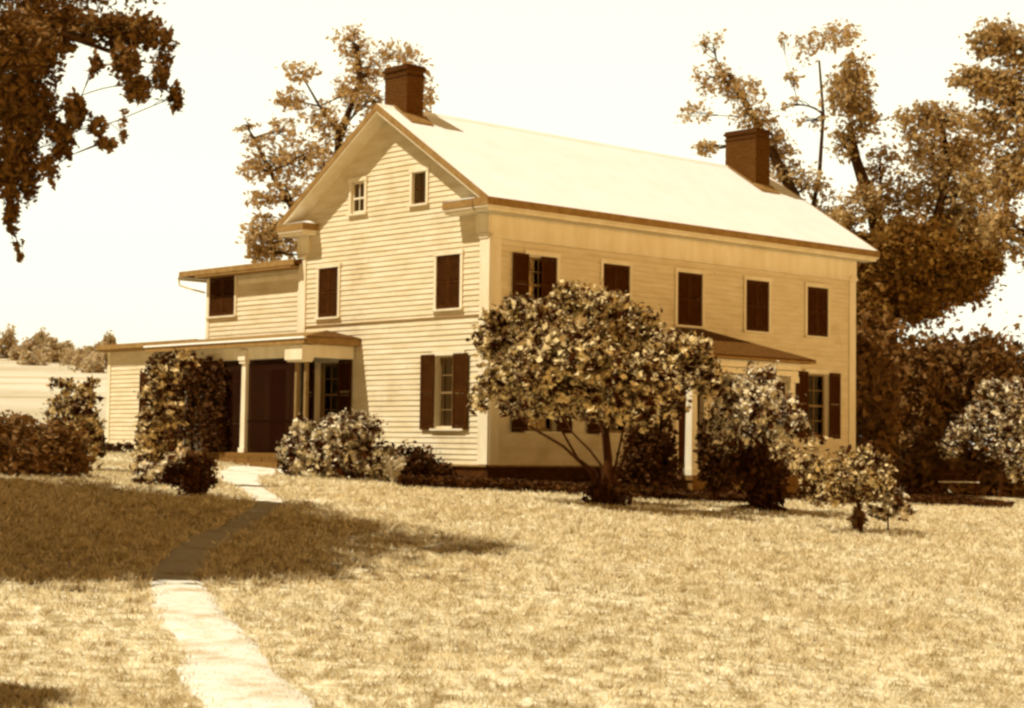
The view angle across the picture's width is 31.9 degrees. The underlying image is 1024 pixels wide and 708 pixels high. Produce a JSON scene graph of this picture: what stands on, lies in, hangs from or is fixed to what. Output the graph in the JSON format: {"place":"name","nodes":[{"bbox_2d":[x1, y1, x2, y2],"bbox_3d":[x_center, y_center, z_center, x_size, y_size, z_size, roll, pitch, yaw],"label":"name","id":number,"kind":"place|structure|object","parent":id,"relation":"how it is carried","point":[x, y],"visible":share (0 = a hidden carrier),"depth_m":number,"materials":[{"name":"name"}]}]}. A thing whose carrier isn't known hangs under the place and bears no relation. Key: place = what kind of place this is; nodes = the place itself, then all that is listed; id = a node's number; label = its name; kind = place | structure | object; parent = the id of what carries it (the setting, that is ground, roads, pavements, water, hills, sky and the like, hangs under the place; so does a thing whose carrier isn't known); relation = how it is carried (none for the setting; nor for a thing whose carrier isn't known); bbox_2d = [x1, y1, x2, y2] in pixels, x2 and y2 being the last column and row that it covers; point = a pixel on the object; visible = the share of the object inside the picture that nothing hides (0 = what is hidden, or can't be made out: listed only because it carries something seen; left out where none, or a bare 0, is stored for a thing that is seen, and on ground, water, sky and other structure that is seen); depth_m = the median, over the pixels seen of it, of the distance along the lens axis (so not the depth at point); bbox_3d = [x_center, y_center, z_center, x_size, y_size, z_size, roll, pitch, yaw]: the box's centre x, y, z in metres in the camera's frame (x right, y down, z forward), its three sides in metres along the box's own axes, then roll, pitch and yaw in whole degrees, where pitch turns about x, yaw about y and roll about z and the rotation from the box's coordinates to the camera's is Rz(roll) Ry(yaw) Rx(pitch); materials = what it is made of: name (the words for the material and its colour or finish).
{"place":"outdoors","nodes":[
{"label":"outdoors","id":0,"kind":"place"},
{"bbox_2d":[0,348,106,426],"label":"hayfield","id":1,"kind":"structure","parent":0,"point":[16,394],"depth_m":105.39,"materials":[{"name":"beige plant"}]},
{"bbox_2d":[1,323,18,357],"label":"hillside tree","id":2,"kind":"object","parent":1,"relation":"on","point":[9,340],"visible":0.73,"depth_m":207.65,"materials":[{"name":"brown plant"}]},
{"bbox_2d":[16,350,50,365],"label":"field bush","id":3,"kind":"object","parent":1,"relation":"on","point":[24,355],"visible":0.93,"depth_m":167.88,"materials":[{"name":"brown plant"}]},
{"bbox_2d":[30,326,54,359],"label":"hillside tree","id":4,"kind":"object","parent":1,"relation":"on","point":[41,336],"visible":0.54,"depth_m":197.46,"materials":[{"name":"brown plant"}]},
{"bbox_2d":[38,336,65,362],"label":"hillside tree","id":5,"kind":"object","parent":1,"relation":"on","point":[50,350],"visible":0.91,"depth_m":183.35,"materials":[{"name":"brown plant"}]},
{"bbox_2d":[73,351,106,372],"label":"field bush","id":6,"kind":"object","parent":1,"relation":"on","point":[87,367],"visible":0.84,"depth_m":139.78,"materials":[{"name":"brown plant"}]},
{"bbox_2d":[80,330,116,366],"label":"hillside tree","id":7,"kind":"object","parent":1,"relation":"on","point":[109,338],"visible":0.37,"depth_m":163.15,"materials":[{"name":"brown plant"}]},
{"bbox_2d":[0,377,1023,707],"bbox_3d":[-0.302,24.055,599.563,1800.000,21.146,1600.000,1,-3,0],"label":"lawn","id":8,"kind":"structure","parent":0,"point":[326,683],"depth_m":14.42,"materials":[{"name":"beige plant"}]},
{"bbox_2d":[0,331,4,358],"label":"hillside tree","id":9,"kind":"object","parent":8,"relation":"on","point":[1,348],"visible":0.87,"depth_m":206.37,"materials":[{"name":"brown plant"}]},
{"bbox_2d":[7,347,27,360],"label":"hillside tree","id":10,"kind":"object","parent":8,"relation":"on","point":[14,355],"visible":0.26,"depth_m":192.44,"materials":[{"name":"brown plant"}]},
{"bbox_2d":[8,337,37,359],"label":"hillside tree","id":11,"kind":"object","parent":8,"relation":"on","point":[26,344],"visible":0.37,"depth_m":195.85,"materials":[{"name":"brown plant"}]},
{"bbox_2d":[0,410,102,476],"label":"dark border bush","id":12,"kind":"object","parent":8,"relation":"on","point":[55,447],"visible":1,"depth_m":33.64,"materials":[{"name":"brown plant"}]},
{"bbox_2d":[56,341,71,354],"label":"hillside tree","id":13,"kind":"object","parent":8,"relation":"on","point":[63,346],"visible":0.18,"depth_m":185.69,"materials":[{"name":"brown plant"}]},
{"bbox_2d":[64,340,76,350],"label":"hillside tree","id":14,"kind":"object","parent":8,"relation":"on","point":[69,345],"visible":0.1,"depth_m":187.21,"materials":[{"name":"brown plant"}]},
{"bbox_2d":[58,347,83,364],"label":"hillside tree","id":15,"kind":"object","parent":8,"relation":"on","point":[81,351],"visible":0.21,"depth_m":171.99,"materials":[{"name":"brown plant"}]},
{"bbox_2d":[40,375,107,461],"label":"tall border shrub","id":16,"kind":"object","parent":8,"relation":"on","point":[76,411],"visible":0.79,"depth_m":37.83,"materials":[{"name":"brown plant"}]},
{"bbox_2d":[57,348,97,369],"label":"field bush","id":17,"kind":"object","parent":8,"relation":"on","point":[73,358],"visible":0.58,"depth_m":150.01,"materials":[{"name":"brown plant"}]},
{"bbox_2d":[83,345,98,354],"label":"hillside tree","id":18,"kind":"object","parent":8,"relation":"on","point":[85,348],"visible":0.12,"depth_m":175.58,"materials":[{"name":"brown plant"}]},
{"bbox_2d":[0,0,185,262],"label":"elm tree","id":19,"kind":"object","parent":8,"relation":"on","point":[32,33],"visible":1,"depth_m":20.26,"materials":[{"name":"brown plant"}]},
{"bbox_2d":[86,341,104,359],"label":"hillside tree","id":20,"kind":"object","parent":8,"relation":"on","point":[94,346],"visible":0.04,"depth_m":177.12,"materials":[{"name":"brown plant"}]},
{"bbox_2d":[99,440,134,453],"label":"plant","id":21,"kind":"object","parent":8,"relation":"on","point":[118,446],"visible":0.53,"depth_m":48.42,"materials":[{"name":"brown plant"}]},
{"bbox_2d":[129,448,191,485],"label":"leafy bush","id":22,"kind":"object","parent":8,"relation":"on","point":[150,473],"visible":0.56,"depth_m":32.98,"materials":[{"name":"beige plant"}]},
{"bbox_2d":[129,349,200,473],"bbox_3d":[-6.770,1.227,34.960,1.163,2.678,1.138,3,-4,-36],"label":"lilac shrub","id":23,"kind":"object","parent":8,"relation":"on","point":[158,395],"visible":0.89,"depth_m":34.86,"materials":[{"name":"brown plant"}]},
{"bbox_2d":[160,450,222,495],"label":"round low bush","id":24,"kind":"object","parent":8,"relation":"on","point":[193,474],"visible":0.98,"depth_m":30.39,"materials":[{"name":"brown plant"}]},
{"bbox_2d":[144,466,314,707],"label":"footpath","id":25,"kind":"structure","parent":8,"relation":"on","point":[224,658],"depth_m":13.15,"materials":[{"name":"beige concrete"}]},
{"bbox_2d":[232,19,439,262],"bbox_3d":[-6.181,-4.144,62.347,7.272,15.129,1.858,1,-3,0],"label":"maple tree","id":26,"kind":"object","parent":8,"relation":"on","point":[271,249],"visible":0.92,"depth_m":62.36,"materials":[{"name":"brown plant"}]},
{"bbox_2d":[273,408,405,480],"bbox_3d":[-3.957,2.089,41.147,3.063,1.723,1.672,1,-3,0],"label":"peony bush","id":27,"kind":"object","parent":8,"relation":"on","point":[336,446],"visible":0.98,"depth_m":40.82,"materials":[{"name":"beige plant"}]},
{"bbox_2d":[377,453,408,481],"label":"pale plant","id":28,"kind":"object","parent":8,"relation":"on","point":[394,467],"visible":0.97,"depth_m":40.68,"materials":[{"name":"beige plant"}]},
{"bbox_2d":[385,439,452,475],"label":"dark bush","id":29,"kind":"object","parent":8,"relation":"on","point":[419,460],"visible":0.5,"depth_m":42.66,"materials":[{"name":"brown plant"}]},
{"bbox_2d":[96,63,879,493],"bbox_3d":[-0.891,-1.079,51.888,16.750,11.590,20.400,4,-4,-43],"label":"farmhouse","id":30,"kind":"object","parent":8,"relation":"on","point":[414,229],"visible":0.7,"depth_m":45.92,"materials":[{"name":"brown wood"}]},
{"bbox_2d":[139,374,154,415],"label":"window","id":31,"kind":"structure","parent":30,"relation":"in","point":[141,385],"depth_m":53.33,"materials":[{"name":"paint"}]},
{"bbox_2d":[140,347,230,458],"bbox_3d":[-8.695,1.210,48.531,1.530,3.624,3.943,3,-4,-40],"label":"porch vine","id":32,"kind":"object","parent":30,"relation":"attached to","point":[209,374],"visible":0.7,"depth_m":47.46,"materials":[{"name":"brown plant"}]},
{"bbox_2d":[205,275,237,318],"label":"window","id":33,"kind":"structure","parent":30,"relation":"in","point":[222,292],"depth_m":50.49,"materials":[{"name":"paint"}]},
{"bbox_2d":[301,358,351,425],"bbox_3d":[-4.747,1.014,46.563,0.268,1.855,2.100,4,-4,-43],"label":"window","id":34,"kind":"structure","parent":30,"relation":"in","point":[327,380],"depth_m":46.71,"materials":[{"name":"paint"}]},
{"bbox_2d":[313,262,341,319],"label":"window","id":35,"kind":"structure","parent":30,"relation":"in","point":[328,277],"depth_m":46.66,"materials":[{"name":"paint"}]},
{"bbox_2d":[346,176,367,216],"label":"window","id":36,"kind":"structure","parent":30,"relation":"in","point":[358,192],"depth_m":46.00,"materials":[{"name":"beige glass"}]},
{"bbox_2d":[407,166,429,206],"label":"window","id":37,"kind":"structure","parent":30,"relation":"in","point":[419,182],"depth_m":44.21,"materials":[{"name":"paint"}]},
{"bbox_2d":[419,350,467,430],"bbox_3d":[-1.565,0.885,43.139,0.268,1.915,1.730,4,-4,-43],"label":"window","id":38,"kind":"structure","parent":30,"relation":"in","point":[445,377],"depth_m":43.29,"materials":[{"name":"paint"}]},
{"bbox_2d":[431,249,464,311],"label":"window","id":39,"kind":"structure","parent":30,"relation":"in","point":[448,265],"depth_m":43.18,"materials":[{"name":"paint"}]},
{"bbox_2d":[513,250,560,305],"bbox_3d":[0.542,-1.701,43.162,1.595,1.535,0.280,4,-4,-43],"label":"window","id":40,"kind":"structure","parent":30,"relation":"in","point":[536,272],"depth_m":43.26,"materials":[{"name":"paint"}]},
{"bbox_2d":[512,388,572,433],"bbox_3d":[0.668,0.934,43.171,1.990,1.955,0.280,4,-4,-43],"label":"window","id":41,"kind":"structure","parent":30,"relation":"in","point":[548,426],"depth_m":43.33,"materials":[{"name":"paint"}]},
{"bbox_2d":[588,386,631,434],"bbox_3d":[2.536,1.049,44.904,1.970,1.955,0.280,4,-4,-43],"label":"window","id":42,"kind":"structure","parent":30,"relation":"in","point":[593,428],"depth_m":44.69,"materials":[{"name":"paint"}]},
{"bbox_2d":[599,259,633,320],"bbox_3d":[2.569,-1.578,45.041,1.200,1.535,0.280,4,-4,-43],"label":"window","id":43,"kind":"structure","parent":30,"relation":"in","point":[616,274],"depth_m":45.05,"materials":[{"name":"paint"}]},
{"bbox_2d":[673,267,706,328],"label":"window","id":44,"kind":"structure","parent":30,"relation":"in","point":[689,286],"depth_m":46.88,"materials":[{"name":"paint"}]},
{"bbox_2d":[673,374,706,471],"bbox_3d":[4.615,1.829,46.823,1.280,2.590,0.210,4,-4,-43],"label":"door","id":45,"kind":"structure","parent":30,"relation":"in","point":[680,425],"depth_m":46.74,"materials":[{"name":"paint"}]},
{"bbox_2d":[742,275,772,333],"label":"window","id":46,"kind":"structure","parent":30,"relation":"in","point":[757,291],"depth_m":48.76,"materials":[{"name":"paint"}]},
{"bbox_2d":[745,378,784,434],"bbox_3d":[6.867,1.314,48.922,1.800,1.955,0.280,4,-4,-43],"label":"window","id":47,"kind":"structure","parent":30,"relation":"in","point":[782,384],"depth_m":49.22,"materials":[{"name":"paint"}]},
{"bbox_2d":[803,282,831,338],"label":"window","id":48,"kind":"structure","parent":30,"relation":"in","point":[817,296],"depth_m":50.55,"materials":[{"name":"paint"}]},
{"bbox_2d":[796,369,840,438],"bbox_3d":[8.544,1.416,50.480,1.980,1.955,0.280,4,-4,-43],"label":"window","id":49,"kind":"structure","parent":30,"relation":"in","point":[824,418],"depth_m":50.73,"materials":[{"name":"paint"}]},
{"bbox_2d":[463,278,727,506],"bbox_3d":[1.675,0.817,35.324,5.346,4.942,5.854,1,-3,0],"label":"flowering shrub","id":50,"kind":"object","parent":8,"relation":"on","point":[556,363],"visible":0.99,"depth_m":34.95,"materials":[{"name":"brown plant"}]},
{"bbox_2d":[616,406,684,499],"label":"porch shrub","id":51,"kind":"object","parent":8,"relation":"on","point":[651,451],"visible":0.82,"depth_m":40.17,"materials":[{"name":"brown plant"}]},
{"bbox_2d":[396,474,1014,507],"bbox_3d":[5.843,3.526,45.186,19.654,0.958,4.091,3,-4,-43],"label":"mulch bed","id":52,"kind":"object","parent":8,"relation":"on","point":[572,486],"visible":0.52,"depth_m":41.69,"materials":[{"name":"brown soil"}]},
{"bbox_2d":[693,403,742,501],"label":"porch shrub","id":53,"kind":"object","parent":8,"relation":"on","point":[715,476],"visible":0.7,"depth_m":41.19,"materials":[{"name":"brown plant"}]},
{"bbox_2d":[700,360,810,511],"bbox_3d":[5.153,1.753,37.568,2.336,3.415,3.648,-1,-4,33],"label":"leafy shrub","id":54,"kind":"object","parent":8,"relation":"on","point":[751,404],"visible":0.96,"depth_m":37.73,"materials":[{"name":"brown plant"}]},
{"bbox_2d":[674,18,866,218],"bbox_3d":[9.450,-3.885,64.513,7.383,16.941,2.370,1,-3,-7],"label":"tall tree","id":55,"kind":"object","parent":8,"relation":"on","point":[784,175],"visible":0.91,"depth_m":64.48,"materials":[{"name":"brown plant"}]},
{"bbox_2d":[769,432,898,532],"bbox_3d":[5.747,2.335,31.817,2.348,1.891,2.246,1,-3,0],"label":"spreading shrub","id":56,"kind":"object","parent":8,"relation":"on","point":[850,470],"visible":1,"depth_m":31.72,"materials":[{"name":"brown plant"}]},
{"bbox_2d":[855,273,914,487],"bbox_3d":[11.440,1.132,56.711,2.488,7.282,3.784,1,-3,0],"label":"dark hedge bush","id":57,"kind":"object","parent":8,"relation":"on","point":[878,397],"visible":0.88,"depth_m":55.88,"materials":[{"name":"brown plant"}]},
{"bbox_2d":[852,441,918,487],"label":"dark hedge bush","id":58,"kind":"object","parent":8,"relation":"on","point":[902,469],"visible":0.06,"depth_m":58.75,"materials":[{"name":"brown plant"}]},
{"bbox_2d":[864,484,918,530],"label":"young plant","id":59,"kind":"object","parent":8,"relation":"on","point":[902,510],"visible":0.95,"depth_m":32.44,"materials":[{"name":"brown plant"}]},
{"bbox_2d":[816,50,1018,487],"bbox_3d":[13.422,-2.582,58.373,7.894,14.154,4.613,2,-3,-21],"label":"shade tree","id":60,"kind":"object","parent":8,"relation":"on","point":[940,261],"visible":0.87,"depth_m":57.92,"materials":[{"name":"brown plant"}]},
{"bbox_2d":[898,323,965,440],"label":"dark hedge bush","id":61,"kind":"object","parent":8,"relation":"on","point":[923,381],"visible":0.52,"depth_m":61.05,"materials":[{"name":"brown plant"}]},
{"bbox_2d":[899,417,985,492],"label":"dark hedge bush","id":62,"kind":"object","parent":8,"relation":"on","point":[928,459],"visible":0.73,"depth_m":59.20,"materials":[{"name":"brown plant"}]},
{"bbox_2d":[916,319,991,445],"bbox_3d":[15.254,1.713,63.549,3.567,6.316,3.439,3,-4,-36],"label":"dark hedge bush","id":63,"kind":"object","parent":8,"relation":"on","point":[951,355],"visible":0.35,"depth_m":62.49,"materials":[{"name":"brown plant"}]},
{"bbox_2d":[937,470,978,496],"bbox_3d":[14.111,4.107,56.731,1.240,0.870,0.520,0,-3,8],"label":"garden bench","id":64,"kind":"object","parent":8,"relation":"on","point":[975,476],"visible":0.84,"depth_m":56.89,"materials":[{"name":"paint"}]},
{"bbox_2d":[935,375,1023,498],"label":"arching shrub","id":65,"kind":"object","parent":8,"relation":"on","point":[995,390],"visible":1,"depth_m":56.26,"materials":[{"name":"brown plant"}]},
{"bbox_2d":[942,312,1023,448],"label":"dark hedge bush","id":66,"kind":"object","parent":8,"relation":"on","point":[984,361],"visible":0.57,"depth_m":62.15,"materials":[{"name":"brown plant"}]},
{"bbox_2d":[944,12,1023,273],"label":"edge tree","id":67,"kind":"object","parent":8,"relation":"on","point":[1005,92],"visible":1,"depth_m":50.22,"materials":[{"name":"brown plant"}]},
{"bbox_2d":[949,413,1023,496],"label":"dark hedge bush","id":68,"kind":"object","parent":8,"relation":"on","point":[988,474],"visible":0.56,"depth_m":59.80,"materials":[{"name":"brown plant"}]},
{"bbox_2d":[988,311,1023,495],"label":"dark hedge bush","id":69,"kind":"object","parent":8,"relation":"on","point":[1019,359],"visible":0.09,"depth_m":63.76,"materials":[{"name":"brown plant"}]},
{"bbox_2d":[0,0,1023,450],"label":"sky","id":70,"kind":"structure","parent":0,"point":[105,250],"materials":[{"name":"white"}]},
{"bbox_2d":[916,333,980,350],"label":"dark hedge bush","id":71,"kind":"object","parent":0,"point":[958,342],"depth_m":65.57,"materials":[{"name":"brown plant"}]}
]}

